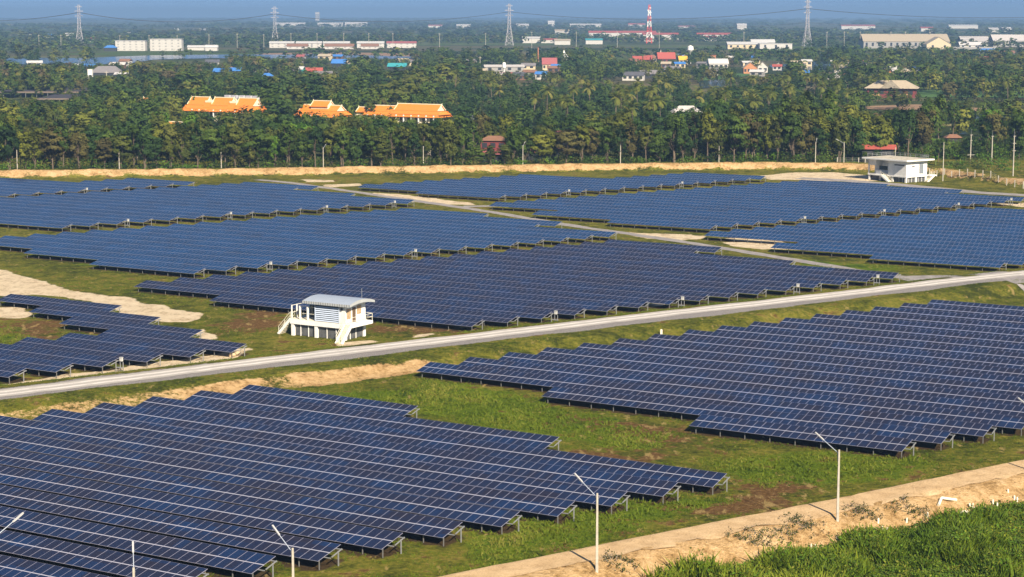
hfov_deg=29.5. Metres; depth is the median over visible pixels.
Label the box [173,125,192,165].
broadleaf tree
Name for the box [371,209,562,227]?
solar panel table
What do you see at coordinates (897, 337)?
solar panel table
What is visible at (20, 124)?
broadleaf tree
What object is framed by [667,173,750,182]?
solar panel table
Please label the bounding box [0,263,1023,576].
grass
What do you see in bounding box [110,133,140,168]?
broadleaf tree
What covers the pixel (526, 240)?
solar panel table
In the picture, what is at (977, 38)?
warehouse
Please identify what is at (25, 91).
shade roof
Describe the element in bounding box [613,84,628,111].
coconut palm
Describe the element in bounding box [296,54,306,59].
house
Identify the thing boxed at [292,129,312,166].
broadleaf tree
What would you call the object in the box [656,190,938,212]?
solar panel table
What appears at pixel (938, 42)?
warehouse
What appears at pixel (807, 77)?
coconut palm
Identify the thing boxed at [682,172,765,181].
solar panel table
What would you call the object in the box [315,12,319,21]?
tower block
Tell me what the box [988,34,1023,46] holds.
warehouse
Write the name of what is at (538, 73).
house
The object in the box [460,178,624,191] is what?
solar panel table
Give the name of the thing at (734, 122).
broadleaf tree
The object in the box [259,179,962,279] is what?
side track
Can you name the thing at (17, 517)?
light pole
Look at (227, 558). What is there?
solar panel table
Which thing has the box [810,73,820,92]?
coconut palm
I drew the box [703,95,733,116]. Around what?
broadleaf tree
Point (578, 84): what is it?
coconut palm
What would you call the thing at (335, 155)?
broadleaf tree
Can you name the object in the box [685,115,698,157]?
broadleaf tree
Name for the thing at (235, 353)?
fallen log
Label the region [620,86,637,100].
coconut palm
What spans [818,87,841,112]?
broadleaf tree
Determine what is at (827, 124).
broadleaf tree
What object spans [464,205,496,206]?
branch track
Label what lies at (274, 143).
broadleaf tree
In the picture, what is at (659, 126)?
broadleaf tree
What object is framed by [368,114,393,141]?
broadleaf tree
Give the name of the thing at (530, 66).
house
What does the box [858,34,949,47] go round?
warehouse
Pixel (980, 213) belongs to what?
solar panel table
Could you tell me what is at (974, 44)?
warehouse
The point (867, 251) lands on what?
solar panel table
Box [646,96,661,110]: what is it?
coconut palm
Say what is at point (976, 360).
solar panel table
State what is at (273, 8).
power pylon
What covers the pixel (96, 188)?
solar panel table
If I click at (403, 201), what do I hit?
solar panel table
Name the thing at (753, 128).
broadleaf tree
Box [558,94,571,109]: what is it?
coconut palm
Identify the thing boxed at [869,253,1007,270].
solar panel table
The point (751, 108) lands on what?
broadleaf tree
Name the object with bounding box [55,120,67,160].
broadleaf tree
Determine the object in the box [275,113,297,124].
broadleaf tree
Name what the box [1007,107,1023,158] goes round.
broadleaf tree
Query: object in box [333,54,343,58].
house
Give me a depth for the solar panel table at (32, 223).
423.25 m
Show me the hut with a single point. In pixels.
(683, 107)
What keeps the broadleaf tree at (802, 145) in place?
on the ground at (754, 496)
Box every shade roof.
[0,88,87,95]
[37,94,79,100]
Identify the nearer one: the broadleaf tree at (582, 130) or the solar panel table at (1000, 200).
the solar panel table at (1000, 200)
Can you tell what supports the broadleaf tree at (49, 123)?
on the ground at (754, 496)
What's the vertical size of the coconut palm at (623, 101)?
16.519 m
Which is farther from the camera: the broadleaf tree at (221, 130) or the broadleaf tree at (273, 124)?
the broadleaf tree at (273, 124)
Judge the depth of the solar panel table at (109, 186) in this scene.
520.01 m
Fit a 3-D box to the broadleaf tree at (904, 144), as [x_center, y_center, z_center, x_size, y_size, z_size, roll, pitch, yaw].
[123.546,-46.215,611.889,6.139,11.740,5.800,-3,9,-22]
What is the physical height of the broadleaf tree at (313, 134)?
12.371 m
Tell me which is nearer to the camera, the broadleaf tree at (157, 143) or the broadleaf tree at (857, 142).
the broadleaf tree at (157, 143)
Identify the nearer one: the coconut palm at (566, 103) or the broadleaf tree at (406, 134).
the broadleaf tree at (406, 134)
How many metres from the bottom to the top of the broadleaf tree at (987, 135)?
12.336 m
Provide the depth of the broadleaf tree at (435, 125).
576.82 m
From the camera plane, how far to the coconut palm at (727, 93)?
821.28 m
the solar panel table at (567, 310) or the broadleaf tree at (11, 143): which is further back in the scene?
the broadleaf tree at (11, 143)
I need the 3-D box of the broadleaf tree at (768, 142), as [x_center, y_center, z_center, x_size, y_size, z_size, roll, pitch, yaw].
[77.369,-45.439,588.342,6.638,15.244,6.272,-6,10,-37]
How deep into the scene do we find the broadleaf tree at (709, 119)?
581.78 m
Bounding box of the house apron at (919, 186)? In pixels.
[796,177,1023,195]
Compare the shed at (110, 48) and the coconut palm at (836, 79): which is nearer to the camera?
the coconut palm at (836, 79)
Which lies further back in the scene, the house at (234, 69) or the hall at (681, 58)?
the hall at (681, 58)
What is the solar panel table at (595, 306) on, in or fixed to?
on the ground at (754, 496)
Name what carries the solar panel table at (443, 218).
on the ground at (754, 496)
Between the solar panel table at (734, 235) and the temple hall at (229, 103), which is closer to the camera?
the solar panel table at (734, 235)
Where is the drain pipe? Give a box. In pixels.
[937,497,956,505]
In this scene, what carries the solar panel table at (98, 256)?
on the ground at (754, 496)
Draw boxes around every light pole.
[0,512,23,532]
[132,541,134,576]
[272,525,293,576]
[574,473,597,572]
[815,432,839,521]
[942,147,943,180]
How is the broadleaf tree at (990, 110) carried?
on the ground at (754, 496)
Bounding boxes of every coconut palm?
[0,69,10,75]
[13,67,22,81]
[36,69,46,78]
[69,74,79,93]
[156,63,167,84]
[193,64,204,72]
[228,57,233,66]
[288,57,295,68]
[386,70,392,80]
[450,68,461,85]
[475,71,485,80]
[483,77,496,107]
[493,83,504,96]
[529,91,540,124]
[539,85,554,100]
[549,72,557,89]
[554,94,561,109]
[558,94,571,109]
[560,98,573,113]
[567,84,579,103]
[571,83,582,94]
[575,73,586,87]
[582,81,595,101]
[586,79,596,89]
[608,89,625,113]
[609,82,624,98]
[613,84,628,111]
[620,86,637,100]
[621,105,634,119]
[622,96,630,104]
[624,99,639,119]
[630,82,643,108]
[632,76,642,85]
[641,101,654,111]
[643,85,656,101]
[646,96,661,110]
[647,80,661,92]
[653,95,668,115]
[655,74,662,94]
[659,76,672,104]
[667,83,674,94]
[692,89,704,102]
[693,86,704,96]
[709,87,719,99]
[711,90,722,101]
[720,86,731,101]
[723,70,736,83]
[727,96,743,109]
[740,85,749,95]
[745,93,760,108]
[746,75,758,86]
[748,88,761,101]
[754,98,763,109]
[761,85,771,105]
[762,86,777,104]
[776,74,787,84]
[781,69,793,81]
[785,83,794,96]
[787,85,797,96]
[796,90,815,102]
[801,73,812,89]
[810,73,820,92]
[815,76,827,86]
[816,82,826,95]
[830,77,841,85]
[830,80,844,91]
[838,56,846,67]
[842,88,854,99]
[877,70,890,84]
[881,91,892,101]
[946,57,953,64]
[957,71,969,86]
[1002,77,1013,98]
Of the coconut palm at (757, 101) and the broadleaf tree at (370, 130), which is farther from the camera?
the coconut palm at (757, 101)
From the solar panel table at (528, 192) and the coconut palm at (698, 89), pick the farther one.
the coconut palm at (698, 89)
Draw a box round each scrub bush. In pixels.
[601,547,650,574]
[724,523,776,548]
[764,524,798,544]
[777,512,829,538]
[841,501,887,520]
[885,493,936,521]
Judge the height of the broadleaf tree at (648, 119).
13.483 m
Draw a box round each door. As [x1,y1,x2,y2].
[310,305,314,316]
[352,307,355,321]
[919,164,922,173]
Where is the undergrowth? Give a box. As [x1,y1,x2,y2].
[0,112,1023,170]
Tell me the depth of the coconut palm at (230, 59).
1442.12 m
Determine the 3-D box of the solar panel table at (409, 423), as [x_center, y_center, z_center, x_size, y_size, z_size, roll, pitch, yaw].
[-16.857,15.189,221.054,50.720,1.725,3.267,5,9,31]
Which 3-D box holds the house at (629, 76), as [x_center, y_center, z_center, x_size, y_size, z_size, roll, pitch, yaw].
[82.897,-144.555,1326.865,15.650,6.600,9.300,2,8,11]
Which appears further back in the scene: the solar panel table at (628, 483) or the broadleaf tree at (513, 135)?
the broadleaf tree at (513, 135)
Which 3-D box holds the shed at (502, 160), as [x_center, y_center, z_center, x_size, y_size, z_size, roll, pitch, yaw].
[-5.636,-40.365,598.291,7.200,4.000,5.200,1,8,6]
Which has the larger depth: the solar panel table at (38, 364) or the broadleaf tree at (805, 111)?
the broadleaf tree at (805, 111)
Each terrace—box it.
[286,44,308,48]
[324,44,354,48]
[361,44,378,48]
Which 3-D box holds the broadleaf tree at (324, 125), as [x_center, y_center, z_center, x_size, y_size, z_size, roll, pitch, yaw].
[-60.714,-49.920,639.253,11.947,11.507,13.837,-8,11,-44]
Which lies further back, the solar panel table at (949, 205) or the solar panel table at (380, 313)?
the solar panel table at (949, 205)
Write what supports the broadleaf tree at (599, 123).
on the ground at (754, 496)
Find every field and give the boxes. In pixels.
[256,52,418,59]
[704,73,749,79]
[866,104,981,111]
[917,90,1023,97]
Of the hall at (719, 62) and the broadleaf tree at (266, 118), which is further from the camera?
the hall at (719, 62)
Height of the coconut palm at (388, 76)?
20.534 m
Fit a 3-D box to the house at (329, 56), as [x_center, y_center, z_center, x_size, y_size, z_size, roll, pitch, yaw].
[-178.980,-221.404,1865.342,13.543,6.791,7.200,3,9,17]
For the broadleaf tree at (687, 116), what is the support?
on the ground at (754, 496)
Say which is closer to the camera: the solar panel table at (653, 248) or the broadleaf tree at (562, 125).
the solar panel table at (653, 248)
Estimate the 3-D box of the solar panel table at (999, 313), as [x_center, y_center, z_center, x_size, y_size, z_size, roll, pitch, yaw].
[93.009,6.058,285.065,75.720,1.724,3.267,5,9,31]
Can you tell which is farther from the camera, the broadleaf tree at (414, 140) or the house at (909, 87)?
the house at (909, 87)
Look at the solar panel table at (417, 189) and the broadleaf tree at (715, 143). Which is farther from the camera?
the broadleaf tree at (715, 143)
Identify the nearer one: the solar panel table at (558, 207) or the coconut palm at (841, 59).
the solar panel table at (558, 207)
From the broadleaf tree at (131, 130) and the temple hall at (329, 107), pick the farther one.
the temple hall at (329, 107)
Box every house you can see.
[26,60,42,64]
[90,66,121,77]
[109,62,126,67]
[119,59,132,65]
[205,59,219,64]
[213,68,232,75]
[230,67,241,73]
[277,288,374,343]
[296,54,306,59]
[306,68,322,71]
[318,54,332,59]
[331,59,347,67]
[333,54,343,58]
[387,63,407,70]
[480,136,506,150]
[511,72,528,79]
[521,63,536,69]
[522,37,539,42]
[523,70,536,73]
[535,71,548,79]
[541,38,556,42]
[542,58,556,69]
[547,66,560,72]
[554,39,570,44]
[585,38,602,43]
[622,72,645,80]
[640,70,656,78]
[661,62,671,68]
[672,62,685,67]
[696,61,706,67]
[740,61,755,65]
[749,69,765,75]
[772,64,781,69]
[800,59,812,65]
[862,152,936,182]
[865,80,919,97]
[944,134,962,141]
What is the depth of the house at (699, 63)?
1605.92 m
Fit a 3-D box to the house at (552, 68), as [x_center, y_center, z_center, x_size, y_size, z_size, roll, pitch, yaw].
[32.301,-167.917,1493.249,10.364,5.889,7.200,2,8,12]
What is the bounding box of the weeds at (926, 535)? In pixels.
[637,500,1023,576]
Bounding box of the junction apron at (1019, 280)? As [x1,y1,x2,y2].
[898,271,1023,290]
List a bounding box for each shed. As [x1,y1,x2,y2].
[104,45,117,50]
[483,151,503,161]
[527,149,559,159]
[861,144,896,161]
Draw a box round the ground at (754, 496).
[0,18,1023,576]
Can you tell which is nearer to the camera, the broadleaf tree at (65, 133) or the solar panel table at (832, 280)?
the solar panel table at (832, 280)
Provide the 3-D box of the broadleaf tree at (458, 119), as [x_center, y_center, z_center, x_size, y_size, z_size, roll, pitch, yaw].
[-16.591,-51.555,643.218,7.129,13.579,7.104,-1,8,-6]
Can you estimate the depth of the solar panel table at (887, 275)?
356.87 m
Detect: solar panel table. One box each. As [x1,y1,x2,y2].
[0,178,128,190]
[0,180,106,191]
[0,183,85,192]
[0,186,61,194]
[0,189,39,194]
[0,192,14,196]
[0,197,228,220]
[0,200,203,218]
[0,203,178,223]
[0,207,151,225]
[0,210,125,224]
[0,214,98,226]
[0,218,71,231]
[0,236,298,269]
[0,240,267,271]
[0,294,121,312]
[0,343,118,372]
[0,354,73,377]
[0,365,25,383]
[0,416,576,522]
[0,431,521,533]
[0,447,464,545]
[0,465,404,557]
[0,485,342,569]
[0,506,276,576]
[0,529,208,576]
[0,555,109,576]
[12,337,162,367]
[14,195,252,217]
[24,248,236,274]
[28,233,328,265]
[29,305,160,324]
[32,409,629,513]
[40,194,277,216]
[56,333,205,361]
[57,231,357,263]
[59,316,202,337]
[63,192,300,214]
[79,180,151,189]
[85,229,385,260]
[85,402,680,503]
[87,191,324,209]
[89,259,205,277]
[97,328,246,357]
[103,179,172,187]
[110,190,348,208]
[113,227,413,258]
[123,178,193,185]
[132,188,369,209]
[134,280,519,326]
[135,396,729,494]
[141,225,439,255]
[155,187,393,208]
[168,224,467,250]
[172,277,552,321]
[177,186,413,206]
[185,390,561,450]
[194,222,493,251]
[196,184,355,195]
[205,274,585,318]
[209,294,484,329]
[220,183,297,189]
[221,220,518,248]
[234,384,419,417]
[238,271,617,314]
[240,182,318,189]
[247,218,543,246]
[270,269,649,311]
[272,216,568,244]
[296,214,593,238]
[301,266,679,307]
[320,213,617,236]
[332,263,709,304]
[346,211,538,226]
[358,184,526,199]
[363,261,738,299]
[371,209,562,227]
[382,183,547,198]
[391,258,767,297]
[396,208,487,216]
[403,181,566,196]
[417,189,505,197]
[417,362,996,442]
[421,256,795,294]
[422,180,584,195]
[442,179,606,193]
[448,253,822,291]
[459,357,1023,435]
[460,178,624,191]
[476,251,849,287]
[481,176,641,190]
[489,202,781,225]
[498,352,1023,416]
[499,175,662,189]
[503,249,875,285]
[513,200,802,223]
[517,174,680,188]
[530,246,900,281]
[532,210,738,229]
[535,199,823,222]
[537,347,1023,405]
[542,386,954,450]
[553,244,795,264]
[555,197,843,220]
[558,209,759,227]
[575,343,1023,395]
[576,196,862,218]
[580,242,698,253]
[596,194,881,215]
[604,239,721,254]
[607,218,717,231]
[611,338,1023,386]
[613,177,697,187]
[617,193,901,213]
[631,176,715,185]
[635,191,920,212]
[646,334,1023,377]
[650,174,733,181]
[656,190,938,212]
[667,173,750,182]
[674,189,956,210]
[681,329,1023,368]
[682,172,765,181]
[689,414,915,456]
[693,187,973,208]
[704,231,1023,254]
[711,186,992,206]
[714,325,1023,360]
[729,185,1008,205]
[730,229,1023,250]
[747,321,1023,352]
[748,183,1023,204]
[752,227,1023,246]
[764,182,947,192]
[771,243,1023,267]
[774,225,1023,242]
[779,318,1023,344]
[780,181,963,193]
[796,223,1023,239]
[796,240,1023,258]
[798,180,887,185]
[810,314,1023,337]
[817,221,1023,235]
[838,219,1023,232]
[840,310,1023,330]
[859,217,1023,229]
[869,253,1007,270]
[870,306,1023,324]
[879,216,1023,226]
[899,214,1023,223]
[899,303,1023,318]
[917,212,1023,220]
[927,299,1023,311]
[937,210,1023,217]
[956,209,1023,214]
[975,207,1023,211]
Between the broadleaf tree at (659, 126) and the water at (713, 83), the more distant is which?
the water at (713, 83)
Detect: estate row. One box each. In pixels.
[269,41,294,47]
[296,41,322,47]
[323,41,350,47]
[357,41,384,47]
[386,41,416,47]
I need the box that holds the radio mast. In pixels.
[646,5,651,42]
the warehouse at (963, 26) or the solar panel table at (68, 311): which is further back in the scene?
the warehouse at (963, 26)
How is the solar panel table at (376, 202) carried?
on the ground at (754, 496)
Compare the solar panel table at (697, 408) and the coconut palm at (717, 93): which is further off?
the coconut palm at (717, 93)
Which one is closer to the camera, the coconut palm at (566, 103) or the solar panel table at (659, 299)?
the solar panel table at (659, 299)
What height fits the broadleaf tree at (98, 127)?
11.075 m
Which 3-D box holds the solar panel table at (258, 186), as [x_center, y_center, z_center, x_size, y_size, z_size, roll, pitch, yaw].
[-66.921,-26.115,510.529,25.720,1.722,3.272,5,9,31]
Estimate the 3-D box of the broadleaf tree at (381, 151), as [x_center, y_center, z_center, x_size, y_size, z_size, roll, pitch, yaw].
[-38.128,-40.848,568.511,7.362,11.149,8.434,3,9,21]
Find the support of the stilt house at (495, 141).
on the ground at (754, 496)
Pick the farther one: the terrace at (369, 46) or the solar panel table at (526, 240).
the terrace at (369, 46)
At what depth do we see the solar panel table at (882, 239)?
391.60 m
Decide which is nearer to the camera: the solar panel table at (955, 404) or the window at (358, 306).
the solar panel table at (955, 404)
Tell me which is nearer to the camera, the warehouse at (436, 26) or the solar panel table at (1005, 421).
the solar panel table at (1005, 421)
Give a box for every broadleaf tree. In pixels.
[0,111,9,119]
[0,114,27,132]
[0,118,17,161]
[0,123,20,169]
[0,124,18,161]
[2,114,19,132]
[13,135,27,163]
[14,128,37,167]
[23,130,43,169]
[25,122,34,132]
[28,125,49,163]
[37,128,68,168]
[39,124,74,167]
[44,119,54,128]
[53,126,72,168]
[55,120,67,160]
[67,132,90,168]
[74,125,84,133]
[75,128,105,167]
[84,124,104,137]
[88,127,132,167]
[88,137,102,167]
[89,121,102,129]
[91,109,103,128]
[94,137,114,168]
[103,113,113,129]
[106,111,129,129]
[106,117,127,130]
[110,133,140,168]
[119,125,128,132]
[123,109,147,134]
[124,125,142,166]
[128,135,142,167]
[133,129,154,168]
[142,125,157,164]
[142,136,165,167]
[148,111,167,126]
[149,110,170,124]
[152,119,184,167]
[160,122,180,167]
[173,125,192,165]
[176,121,190,160]
[180,123,209,158]
[181,111,198,126]
[186,120,208,156]
[186,124,206,167]
[191,129,224,166]
[197,116,212,128]
[202,126,226,161]
[216,125,230,167]
[219,113,233,124]
[221,126,246,165]
[226,122,242,155]
[238,127,260,161]
[240,129,274,167]
[240,135,257,167]
[245,122,262,134]
[248,111,264,129]
[259,119,283,152]
[261,126,283,166]
[262,112,276,123]
[264,130,313,163]
[268,135,283,166]
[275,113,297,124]
[277,122,297,166]
[283,120,300,130]
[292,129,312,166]
[295,121,320,143]
[298,112,313,126]
[304,126,319,165]
[305,127,323,166]
[315,119,331,149]
[320,128,337,165]
[321,128,341,161]
[325,115,346,131]
[331,125,351,166]
[343,115,356,127]
[345,125,373,164]
[345,126,367,165]
[346,119,367,127]
[362,125,382,165]
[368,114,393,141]
[370,131,393,165]
[383,121,401,164]
[388,117,401,127]
[390,126,407,161]
[392,121,405,128]
[395,126,412,162]
[400,117,418,127]
[405,133,422,165]
[407,122,415,157]
[416,120,436,163]
[427,120,446,158]
[432,126,448,164]
[436,120,461,164]
[439,116,456,156]
[453,113,469,131]
[453,128,475,162]
[465,120,483,160]
[471,147,486,161]
[473,111,493,137]
[479,119,499,142]
[484,144,495,164]
[492,117,500,135]
[494,145,512,163]
[497,113,514,135]
[504,121,521,160]
[516,126,535,160]
[519,126,533,163]
[529,132,556,162]
[530,128,540,159]
[531,125,552,135]
[535,115,543,130]
[539,116,560,130]
[541,127,563,160]
[554,129,585,162]
[559,114,584,130]
[562,111,586,131]
[573,122,591,162]
[573,124,599,157]
[584,120,612,158]
[584,126,600,158]
[597,117,615,129]
[598,126,616,162]
[601,111,632,151]
[610,126,625,162]
[611,123,626,155]
[622,120,653,155]
[624,119,638,161]
[636,124,653,161]
[640,110,657,127]
[642,110,658,124]
[644,138,655,161]
[647,123,665,136]
[647,130,672,162]
[651,127,660,156]
[661,112,687,161]
[674,109,691,155]
[674,122,691,161]
[684,114,704,161]
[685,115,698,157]
[689,102,738,160]
[692,108,716,157]
[697,110,717,161]
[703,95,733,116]
[706,120,731,160]
[714,113,751,161]
[724,105,746,155]
[736,111,764,157]
[743,107,754,147]
[744,109,765,156]
[745,114,763,160]
[757,112,780,158]
[760,113,777,160]
[769,115,786,160]
[771,108,789,161]
[775,94,793,149]
[781,110,804,159]
[787,101,815,153]
[791,119,817,157]
[796,89,817,114]
[798,106,812,119]
[804,116,818,158]
[805,127,832,159]
[811,119,838,154]
[812,107,829,157]
[815,105,838,157]
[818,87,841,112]
[827,112,853,161]
[839,104,863,116]
[842,113,866,161]
[853,110,872,160]
[859,115,902,153]
[862,130,885,146]
[873,148,881,155]
[883,108,895,127]
[887,106,910,152]
[896,124,913,155]
[897,107,920,156]
[911,107,938,156]
[912,115,934,150]
[917,95,949,148]
[932,93,948,138]
[934,139,944,160]
[937,139,956,158]
[945,100,962,133]
[962,136,983,157]
[976,106,1001,137]
[978,111,1009,143]
[981,120,997,157]
[999,121,1023,143]
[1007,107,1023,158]
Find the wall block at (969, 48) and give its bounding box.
[953,47,997,49]
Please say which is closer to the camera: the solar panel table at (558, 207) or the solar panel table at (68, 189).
the solar panel table at (558, 207)
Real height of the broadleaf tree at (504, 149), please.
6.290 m
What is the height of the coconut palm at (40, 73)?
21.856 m
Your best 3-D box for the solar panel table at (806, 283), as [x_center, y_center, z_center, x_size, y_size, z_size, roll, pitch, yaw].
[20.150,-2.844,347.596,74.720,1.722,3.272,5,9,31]
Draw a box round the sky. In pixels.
[0,0,1023,17]
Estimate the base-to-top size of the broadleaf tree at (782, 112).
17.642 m
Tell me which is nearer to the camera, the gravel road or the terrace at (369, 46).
the gravel road
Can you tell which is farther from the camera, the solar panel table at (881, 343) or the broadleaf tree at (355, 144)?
the broadleaf tree at (355, 144)
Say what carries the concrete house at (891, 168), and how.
on the ground at (754, 496)
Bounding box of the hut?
[670,106,700,113]
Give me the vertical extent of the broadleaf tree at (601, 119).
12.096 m
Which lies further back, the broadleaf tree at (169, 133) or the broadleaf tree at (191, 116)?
the broadleaf tree at (191, 116)
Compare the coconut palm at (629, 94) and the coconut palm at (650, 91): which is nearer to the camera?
the coconut palm at (629, 94)
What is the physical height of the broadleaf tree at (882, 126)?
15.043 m
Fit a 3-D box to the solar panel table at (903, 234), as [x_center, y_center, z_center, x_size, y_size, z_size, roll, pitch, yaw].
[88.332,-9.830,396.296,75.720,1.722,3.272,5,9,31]
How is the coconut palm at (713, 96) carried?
on the ground at (754, 496)
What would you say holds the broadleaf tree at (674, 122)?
on the ground at (754, 496)
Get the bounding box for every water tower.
[87,69,92,76]
[687,45,693,63]
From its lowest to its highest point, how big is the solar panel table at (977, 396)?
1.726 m
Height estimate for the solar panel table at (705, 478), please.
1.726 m
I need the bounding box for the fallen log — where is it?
[229,351,239,356]
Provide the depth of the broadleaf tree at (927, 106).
643.64 m
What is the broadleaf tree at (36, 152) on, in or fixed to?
on the ground at (754, 496)
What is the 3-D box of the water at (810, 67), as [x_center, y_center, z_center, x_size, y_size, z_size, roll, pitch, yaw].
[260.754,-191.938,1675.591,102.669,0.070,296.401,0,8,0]
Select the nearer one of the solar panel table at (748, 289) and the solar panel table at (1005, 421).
the solar panel table at (1005, 421)
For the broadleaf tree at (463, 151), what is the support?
on the ground at (754, 496)
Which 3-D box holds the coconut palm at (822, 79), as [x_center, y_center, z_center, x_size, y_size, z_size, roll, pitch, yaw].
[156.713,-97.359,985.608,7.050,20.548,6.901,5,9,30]
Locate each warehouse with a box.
[187,45,204,49]
[205,45,218,50]
[275,23,304,25]
[317,23,342,25]
[345,22,366,25]
[428,25,442,27]
[483,65,524,71]
[554,29,571,34]
[570,24,601,27]
[588,31,655,36]
[628,23,645,26]
[642,33,678,38]
[696,33,729,35]
[726,42,767,48]
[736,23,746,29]
[749,39,774,42]
[758,43,792,48]
[840,25,874,28]
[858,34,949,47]
[919,27,932,31]
[923,37,950,48]
[947,25,977,28]
[956,36,988,45]
[957,42,984,46]
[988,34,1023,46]
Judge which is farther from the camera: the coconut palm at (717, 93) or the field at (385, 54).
the field at (385, 54)
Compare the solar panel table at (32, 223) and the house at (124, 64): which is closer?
the solar panel table at (32, 223)
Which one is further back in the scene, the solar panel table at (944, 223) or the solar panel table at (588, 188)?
the solar panel table at (588, 188)
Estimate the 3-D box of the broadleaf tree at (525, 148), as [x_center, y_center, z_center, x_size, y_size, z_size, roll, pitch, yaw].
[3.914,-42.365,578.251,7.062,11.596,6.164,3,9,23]
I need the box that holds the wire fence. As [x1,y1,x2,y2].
[837,157,1023,188]
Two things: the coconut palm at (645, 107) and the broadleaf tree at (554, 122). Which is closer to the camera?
the broadleaf tree at (554, 122)
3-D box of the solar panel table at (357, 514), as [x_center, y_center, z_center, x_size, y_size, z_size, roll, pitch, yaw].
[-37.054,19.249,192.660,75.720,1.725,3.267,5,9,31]
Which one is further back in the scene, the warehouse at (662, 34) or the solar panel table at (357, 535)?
the warehouse at (662, 34)
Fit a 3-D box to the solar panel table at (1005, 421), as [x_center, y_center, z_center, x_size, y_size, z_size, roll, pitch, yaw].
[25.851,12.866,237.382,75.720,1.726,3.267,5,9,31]
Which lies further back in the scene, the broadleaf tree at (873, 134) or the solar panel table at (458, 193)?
the broadleaf tree at (873, 134)
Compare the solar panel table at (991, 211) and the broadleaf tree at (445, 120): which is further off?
the broadleaf tree at (445, 120)
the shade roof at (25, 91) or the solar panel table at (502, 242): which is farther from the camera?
the shade roof at (25, 91)
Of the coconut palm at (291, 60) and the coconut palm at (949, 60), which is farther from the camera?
the coconut palm at (949, 60)
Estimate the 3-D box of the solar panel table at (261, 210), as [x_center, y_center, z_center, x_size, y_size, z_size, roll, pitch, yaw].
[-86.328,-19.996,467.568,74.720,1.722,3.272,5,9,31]
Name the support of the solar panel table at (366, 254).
on the ground at (754, 496)
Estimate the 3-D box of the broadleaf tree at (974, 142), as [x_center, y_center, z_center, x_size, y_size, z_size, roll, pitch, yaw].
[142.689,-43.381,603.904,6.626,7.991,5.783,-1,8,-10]
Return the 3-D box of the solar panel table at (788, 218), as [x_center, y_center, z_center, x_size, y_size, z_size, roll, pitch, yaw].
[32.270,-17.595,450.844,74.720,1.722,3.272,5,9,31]
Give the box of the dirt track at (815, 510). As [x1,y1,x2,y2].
[439,460,1023,576]
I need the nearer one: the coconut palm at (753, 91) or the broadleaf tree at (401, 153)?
the broadleaf tree at (401, 153)
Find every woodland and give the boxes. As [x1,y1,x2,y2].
[0,17,1023,60]
[0,43,1023,136]
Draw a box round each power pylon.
[76,5,82,39]
[271,7,278,36]
[505,4,513,45]
[802,0,810,43]
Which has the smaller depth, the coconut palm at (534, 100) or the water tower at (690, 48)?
the coconut palm at (534, 100)
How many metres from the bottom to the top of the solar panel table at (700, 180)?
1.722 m
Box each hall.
[183,95,265,119]
[297,99,351,120]
[355,102,452,123]
[643,56,650,61]
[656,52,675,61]
[677,56,687,61]
[706,59,728,67]
[741,62,757,73]
[757,61,767,72]
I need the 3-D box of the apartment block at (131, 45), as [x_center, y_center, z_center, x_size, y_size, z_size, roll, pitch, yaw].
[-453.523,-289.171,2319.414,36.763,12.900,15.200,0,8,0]
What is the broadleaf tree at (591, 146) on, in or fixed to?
on the ground at (754, 496)
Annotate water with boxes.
[6,54,419,65]
[699,79,725,87]
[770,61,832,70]
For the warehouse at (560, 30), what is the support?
on the ground at (754, 496)
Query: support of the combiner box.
on the ground at (754, 496)
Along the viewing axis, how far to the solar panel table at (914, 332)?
280.24 m
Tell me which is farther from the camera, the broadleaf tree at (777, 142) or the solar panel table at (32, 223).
the broadleaf tree at (777, 142)
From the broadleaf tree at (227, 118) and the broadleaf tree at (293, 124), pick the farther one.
the broadleaf tree at (227, 118)
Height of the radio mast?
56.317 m
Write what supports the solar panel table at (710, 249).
on the ground at (754, 496)
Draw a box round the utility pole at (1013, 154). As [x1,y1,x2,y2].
[1012,130,1015,175]
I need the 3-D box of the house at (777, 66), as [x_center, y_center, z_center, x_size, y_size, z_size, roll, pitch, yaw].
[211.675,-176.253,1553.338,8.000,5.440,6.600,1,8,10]
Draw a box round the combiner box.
[117,357,123,370]
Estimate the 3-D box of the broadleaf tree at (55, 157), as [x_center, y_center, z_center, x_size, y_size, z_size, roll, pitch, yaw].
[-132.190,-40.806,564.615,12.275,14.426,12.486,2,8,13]
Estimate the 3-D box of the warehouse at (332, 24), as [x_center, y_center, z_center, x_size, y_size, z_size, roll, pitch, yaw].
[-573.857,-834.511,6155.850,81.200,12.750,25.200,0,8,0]
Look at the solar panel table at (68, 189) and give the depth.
508.01 m
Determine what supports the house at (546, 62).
on the ground at (754, 496)
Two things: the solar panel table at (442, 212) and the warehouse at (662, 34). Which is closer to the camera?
the solar panel table at (442, 212)
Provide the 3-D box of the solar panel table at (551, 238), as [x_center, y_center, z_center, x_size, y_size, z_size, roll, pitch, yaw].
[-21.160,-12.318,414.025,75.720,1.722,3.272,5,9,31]
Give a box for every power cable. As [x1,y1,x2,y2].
[1,8,1023,21]
[10,9,985,21]
[11,22,1023,30]
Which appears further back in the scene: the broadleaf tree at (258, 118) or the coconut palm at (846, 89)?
the coconut palm at (846, 89)
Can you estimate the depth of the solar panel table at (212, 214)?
457.87 m
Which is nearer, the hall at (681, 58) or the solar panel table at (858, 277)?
the solar panel table at (858, 277)
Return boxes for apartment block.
[115,40,147,50]
[150,39,183,50]
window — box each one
[346,308,350,318]
[357,305,360,313]
[879,166,887,169]
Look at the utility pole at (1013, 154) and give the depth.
545.01 m
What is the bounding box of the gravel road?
[0,271,1023,396]
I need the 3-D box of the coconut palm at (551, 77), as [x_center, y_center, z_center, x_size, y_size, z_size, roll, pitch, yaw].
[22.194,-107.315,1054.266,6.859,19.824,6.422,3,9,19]

